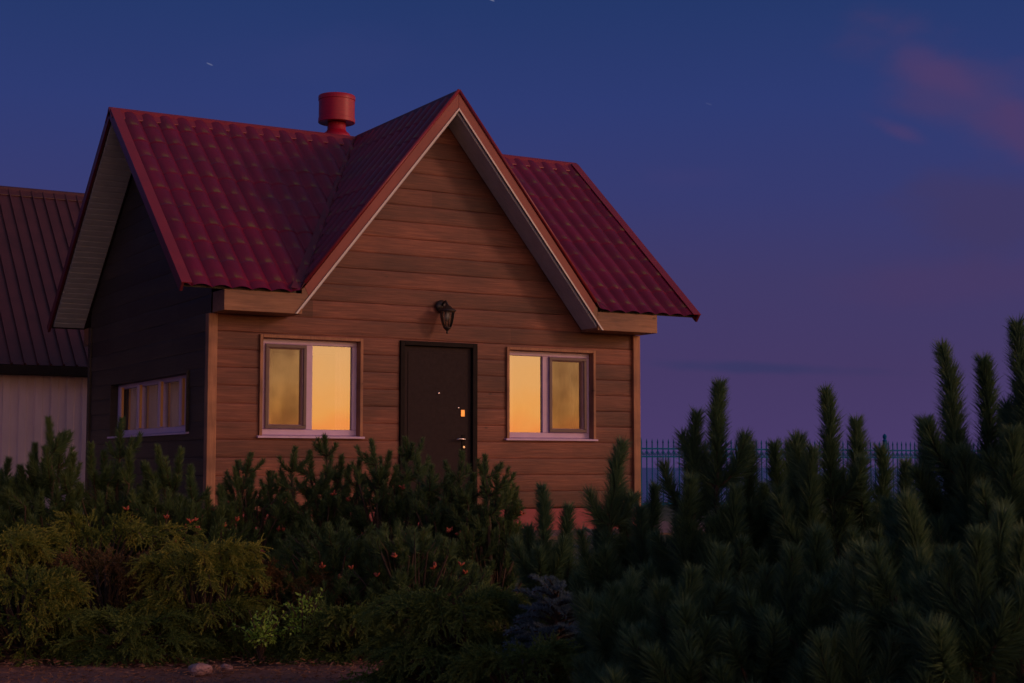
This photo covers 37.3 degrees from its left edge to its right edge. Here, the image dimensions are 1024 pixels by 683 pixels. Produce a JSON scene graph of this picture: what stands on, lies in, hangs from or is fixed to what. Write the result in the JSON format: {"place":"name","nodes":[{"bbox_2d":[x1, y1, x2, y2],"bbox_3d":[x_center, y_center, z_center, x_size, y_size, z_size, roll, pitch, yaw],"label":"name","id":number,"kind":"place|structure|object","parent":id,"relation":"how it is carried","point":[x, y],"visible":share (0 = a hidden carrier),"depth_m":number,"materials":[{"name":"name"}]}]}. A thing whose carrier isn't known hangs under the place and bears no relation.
{"place":"outdoors","nodes":[
{"label":"outdoors","id":0,"kind":"place"},
{"bbox_2d":[81,521,704,539],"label":"path","id":1,"kind":"structure","parent":0,"point":[664,526],"depth_m":17.61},
{"bbox_2d":[0,502,923,682],"bbox_3d":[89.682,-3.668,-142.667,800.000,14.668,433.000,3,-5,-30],"label":"ground","id":2,"kind":"structure","parent":0,"point":[225,679],"depth_m":8.17,"materials":[{"name":"soil"}]},
{"bbox_2d":[0,455,53,570],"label":"mugo pine","id":3,"kind":"object","parent":2,"relation":"on","point":[6,481],"visible":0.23,"depth_m":10.13,"materials":[{"name":"green plant"}]},
{"bbox_2d":[0,186,87,515],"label":"farm shed","id":4,"kind":"structure","parent":2,"relation":"on","point":[43,372],"depth_m":23.07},
{"bbox_2d":[0,524,94,656],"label":"creeping juniper","id":5,"kind":"object","parent":2,"relation":"on","point":[22,545],"visible":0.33,"depth_m":9.12,"materials":[{"name":"green plant"}]},
{"bbox_2d":[0,559,107,666],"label":"creeping juniper","id":6,"kind":"object","parent":2,"relation":"on","point":[65,586],"visible":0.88,"depth_m":8.54,"materials":[{"name":"green plant"}]},
{"bbox_2d":[0,415,118,600],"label":"mugo pine","id":7,"kind":"object","parent":2,"relation":"on","point":[46,479],"visible":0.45,"depth_m":10.14,"materials":[{"name":"green plant"}]},
{"bbox_2d":[16,543,170,651],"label":"creeping juniper","id":8,"kind":"object","parent":2,"relation":"on","point":[117,590],"visible":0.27,"depth_m":9.01,"materials":[{"name":"green plant"}]},
{"bbox_2d":[60,416,161,596],"bbox_3d":[-2.742,1.223,10.363,0.963,1.449,1.018,3,-5,-30],"label":"mugo pine","id":9,"kind":"object","parent":2,"relation":"on","point":[107,483],"visible":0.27,"depth_m":10.37,"materials":[{"name":"green plant"}]},
{"bbox_2d":[1,507,238,627],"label":"creeping juniper","id":10,"kind":"object","parent":2,"relation":"on","point":[153,538],"visible":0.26,"depth_m":9.71,"materials":[{"name":"green plant"}]},
{"bbox_2d":[38,599,232,667],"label":"creeping juniper","id":11,"kind":"object","parent":2,"relation":"on","point":[122,639],"visible":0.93,"depth_m":8.46,"materials":[{"name":"green plant"}]},
{"bbox_2d":[110,443,238,596],"bbox_3d":[-2.378,1.330,10.415,1.028,1.288,1.045,3,-5,-30],"label":"mugo pine","id":12,"kind":"object","parent":2,"relation":"on","point":[168,509],"visible":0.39,"depth_m":10.38,"materials":[{"name":"green plant"}]},
{"bbox_2d":[188,663,212,675],"bbox_3d":[-1.677,1.754,8.132,0.156,0.062,0.148,5,-7,-45],"label":"stone","id":13,"kind":"object","parent":2,"relation":"on","point":[202,668],"visible":0.89,"depth_m":8.07,"materials":[{"name":"grey stone"}]},
{"bbox_2d":[117,533,284,663],"bbox_3d":[-1.804,1.531,8.883,1.144,0.831,0.891,3,-5,-30],"label":"creeping juniper","id":14,"kind":"object","parent":2,"relation":"on","point":[237,564],"visible":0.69,"depth_m":8.78,"materials":[{"name":"green plant"}]},
{"bbox_2d":[0,645,412,682],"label":"leaf litter","id":15,"kind":"object","parent":2,"relation":"on","point":[279,674],"visible":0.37,"depth_m":8.01,"materials":[{"name":"brown plant"}]},
{"bbox_2d":[215,520,231,541],"bbox_3d":[-2.023,1.553,10.496,0.163,0.649,0.171,2,-5,-23],"label":"leafy shrub","id":16,"kind":"object","parent":2,"relation":"on","point":[220,533],"visible":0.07,"depth_m":10.52,"materials":[{"name":"green plant"}]},
{"bbox_2d":[179,482,271,600],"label":"mugo pine","id":17,"kind":"object","parent":2,"relation":"on","point":[208,505],"visible":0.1,"depth_m":10.64,"materials":[{"name":"green plant"}]},
{"bbox_2d":[219,664,232,670],"bbox_3d":[-1.554,1.769,8.233,0.079,0.038,0.065,-2,-5,27],"label":"stone","id":18,"kind":"object","parent":2,"relation":"on","point":[228,667],"visible":0.81,"depth_m":8.21,"materials":[{"name":"grey stone"}]},
{"bbox_2d":[202,451,308,593],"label":"mugo pine","id":19,"kind":"object","parent":2,"relation":"on","point":[247,505],"visible":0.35,"depth_m":10.89,"materials":[{"name":"green plant"}]},
{"bbox_2d":[233,605,286,661],"bbox_3d":[-1.414,1.647,8.533,0.303,0.319,0.269,-4,-6,43],"label":"leafy shrub","id":20,"kind":"object","parent":2,"relation":"on","point":[261,636],"visible":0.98,"depth_m":8.49,"materials":[{"name":"green plant"}]},
{"bbox_2d":[208,556,345,649],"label":"creeping juniper","id":21,"kind":"object","parent":2,"relation":"on","point":[279,579],"visible":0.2,"depth_m":9.04,"materials":[{"name":"green plant"}]},
{"bbox_2d":[281,587,323,658],"bbox_3d":[-1.200,1.600,8.594,0.249,0.421,0.269,3,-5,-30],"label":"leafy shrub","id":22,"kind":"object","parent":2,"relation":"on","point":[297,626],"visible":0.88,"depth_m":8.57,"materials":[{"name":"green plant"}]},
{"bbox_2d":[264,432,374,588],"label":"mugo pine","id":23,"kind":"object","parent":2,"relation":"on","point":[322,508],"visible":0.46,"depth_m":10.91,"materials":[{"name":"green plant"}]},
{"bbox_2d":[250,592,396,665],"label":"creeping juniper","id":24,"kind":"object","parent":2,"relation":"on","point":[337,623],"visible":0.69,"depth_m":8.52,"materials":[{"name":"green plant"}]},
{"bbox_2d":[258,518,394,629],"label":"mugo pine","id":25,"kind":"object","parent":2,"relation":"on","point":[347,550],"visible":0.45,"depth_m":9.27,"materials":[{"name":"green plant"}]},
{"bbox_2d":[47,89,700,529],"bbox_3d":[-1.853,-0.450,19.223,6.559,5.695,5.915,3,-5,-30],"label":"wooden cabin","id":26,"kind":"object","parent":2,"relation":"on","point":[229,293],"visible":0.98,"depth_m":17.50,"materials":[{"name":"brown wood"}]},
{"bbox_2d":[107,370,189,438],"bbox_3d":[-4.196,0.763,17.695,0.210,0.694,3.050,3,-5,-30],"label":"window","id":27,"kind":"structure","parent":26,"relation":"in","point":[117,390],"depth_m":17.65,"materials":[{"name":"white plastic"}]},
{"bbox_2d":[256,334,364,438],"bbox_3d":[-2.199,0.500,16.438,1.240,1.102,0.210,3,-5,-30],"label":"window","id":28,"kind":"structure","parent":26,"relation":"in","point":[269,344],"depth_m":16.40,"materials":[{"name":"white plastic"}]},
{"bbox_2d":[399,340,477,505],"bbox_3d":[-0.851,1.000,17.162,0.982,1.986,0.196,3,-5,-30],"label":"door","id":29,"kind":"structure","parent":26,"relation":"in","point":[438,381],"depth_m":17.17,"materials":[{"name":"brown paint"}]},
{"bbox_2d":[435,300,455,333],"bbox_3d":[-0.744,-0.283,17.123,0.203,0.396,0.258,3,-5,-30],"label":"wall lantern","id":30,"kind":"object","parent":26,"relation":"attached to","point":[441,306],"depth_m":17.09,"materials":[{"name":"black metal"}]},
{"bbox_2d":[505,347,597,440],"bbox_3d":[0.432,0.633,17.975,1.275,1.089,0.210,3,-5,-30],"label":"window","id":31,"kind":"structure","parent":26,"relation":"in","point":[587,358],"depth_m":18.02,"materials":[{"name":"white plastic"}]},
{"bbox_2d":[321,434,440,585],"bbox_3d":[-0.894,1.318,10.726,0.973,1.331,0.966,3,-5,-30],"label":"mugo pine","id":32,"kind":"object","parent":2,"relation":"on","point":[392,505],"visible":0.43,"depth_m":10.69,"materials":[{"name":"green plant"}]},
{"bbox_2d":[335,520,491,641],"bbox_3d":[-0.588,1.504,9.217,0.997,0.836,0.975,3,-5,-30],"label":"mugo pine","id":33,"kind":"object","parent":2,"relation":"on","point":[415,561],"visible":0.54,"depth_m":9.15,"materials":[{"name":"green plant"}]},
{"bbox_2d":[337,578,529,682],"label":"creeping juniper","id":34,"kind":"object","parent":2,"relation":"on","point":[430,615],"visible":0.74,"depth_m":7.11,"materials":[{"name":"green plant"}]},
{"bbox_2d":[389,448,497,582],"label":"mugo pine","id":35,"kind":"object","parent":2,"relation":"on","point":[436,518],"visible":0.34,"depth_m":10.32,"materials":[{"name":"green plant"}]},
{"bbox_2d":[444,453,528,630],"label":"mugo pine","id":36,"kind":"object","parent":2,"relation":"on","point":[487,526],"visible":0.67,"depth_m":10.05,"materials":[{"name":"green plant"}]},
{"bbox_2d":[433,629,585,682],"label":"creeping juniper","id":37,"kind":"object","parent":2,"relation":"on","point":[514,666],"visible":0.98,"depth_m":6.21,"materials":[{"name":"green plant"}]},
{"bbox_2d":[471,574,580,682],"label":"blue spruce","id":38,"kind":"object","parent":2,"relation":"on","point":[556,605],"visible":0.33,"depth_m":6.84,"materials":[{"name":"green plant"}]},
{"bbox_2d":[506,481,586,676],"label":"mugo pine","id":39,"kind":"object","parent":2,"relation":"on","point":[556,560],"visible":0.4,"depth_m":7.12,"materials":[{"name":"green plant"}]},
{"bbox_2d":[568,563,667,682],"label":"mugo pine","id":40,"kind":"object","parent":2,"relation":"on","point":[606,619],"visible":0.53,"depth_m":5.30,"materials":[{"name":"green plant"}]},
{"bbox_2d":[567,433,674,676],"bbox_3d":[0.475,1.083,6.349,0.508,1.399,0.558,0,-5,-3],"label":"mugo pine","id":41,"kind":"object","parent":2,"relation":"on","point":[626,545],"visible":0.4,"depth_m":6.31,"materials":[{"name":"green plant"}]},
{"bbox_2d":[592,538,788,682],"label":"mugo pine","id":42,"kind":"object","parent":2,"relation":"on","point":[686,617],"visible":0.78,"depth_m":4.77,"materials":[{"name":"green plant"}]},
{"bbox_2d":[636,376,788,667],"bbox_3d":[0.791,0.957,5.984,0.881,1.656,0.830,0,-5,-1],"label":"mugo pine","id":43,"kind":"object","parent":2,"relation":"on","point":[735,519],"visible":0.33,"depth_m":5.96,"materials":[{"name":"green plant"}]},
{"bbox_2d":[702,520,851,682],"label":"mugo pine","id":44,"kind":"object","parent":2,"relation":"on","point":[782,629],"visible":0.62,"depth_m":4.63,"materials":[{"name":"green plant"}]},
{"bbox_2d":[745,436,827,579],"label":"mugo pine","id":45,"kind":"object","parent":2,"relation":"on","point":[775,472],"visible":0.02,"depth_m":6.27,"materials":[{"name":"green plant"}]},
{"bbox_2d":[732,382,917,670],"bbox_3d":[1.298,0.937,5.836,0.938,1.582,0.923,3,-5,-30],"label":"mugo pine","id":46,"kind":"object","parent":2,"relation":"on","point":[839,496],"visible":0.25,"depth_m":5.85,"materials":[{"name":"green plant"}]},
{"bbox_2d":[785,486,966,682],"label":"mugo pine","id":47,"kind":"object","parent":2,"relation":"on","point":[872,653],"visible":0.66,"depth_m":4.38,"materials":[{"name":"green plant"}]},
{"bbox_2d":[874,335,1022,679],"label":"mugo pine","id":48,"kind":"object","parent":2,"relation":"on","point":[952,456],"visible":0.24,"depth_m":5.13,"materials":[{"name":"green plant"}]},
{"bbox_2d":[884,498,1023,682],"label":"mugo pine","id":49,"kind":"object","parent":2,"relation":"on","point":[975,634],"visible":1,"depth_m":4.16,"materials":[{"name":"green plant"}]},
{"bbox_2d":[924,313,1023,682],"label":"mugo pine","id":50,"kind":"object","parent":2,"relation":"on","point":[1006,486],"visible":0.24,"depth_m":4.85,"materials":[{"name":"green plant"}]},
{"bbox_2d":[0,0,1023,467],"label":"sky","id":51,"kind":"structure","parent":0,"point":[835,188],"materials":[{"name":"blue"}]},
{"bbox_2d":[572,527,617,585],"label":"blue spruce","id":52,"kind":"object","parent":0,"point":[588,530],"visible":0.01,"depth_m":10.90,"materials":[{"name":"green plant"}]},
{"bbox_2d":[642,468,943,502],"bbox_3d":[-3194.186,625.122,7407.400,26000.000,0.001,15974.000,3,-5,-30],"label":"sea","id":53,"kind":"structure","parent":0,"point":[655,478],"depth_m":1885.40,"materials":[{"name":"blue liquid"}]},
{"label":"kerb","id":54,"kind":"structure","parent":0,"visible":0},
{"bbox_2d":[641,434,978,504],"bbox_3d":[8.088,3.180,37.328,15.100,1.840,0.114,3,-5,-30],"label":"metal fence","id":55,"kind":"object","parent":54,"relation":"on","point":[761,452],"visible":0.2,"depth_m":35.69,"materials":[{"name":"metal"}]}
]}

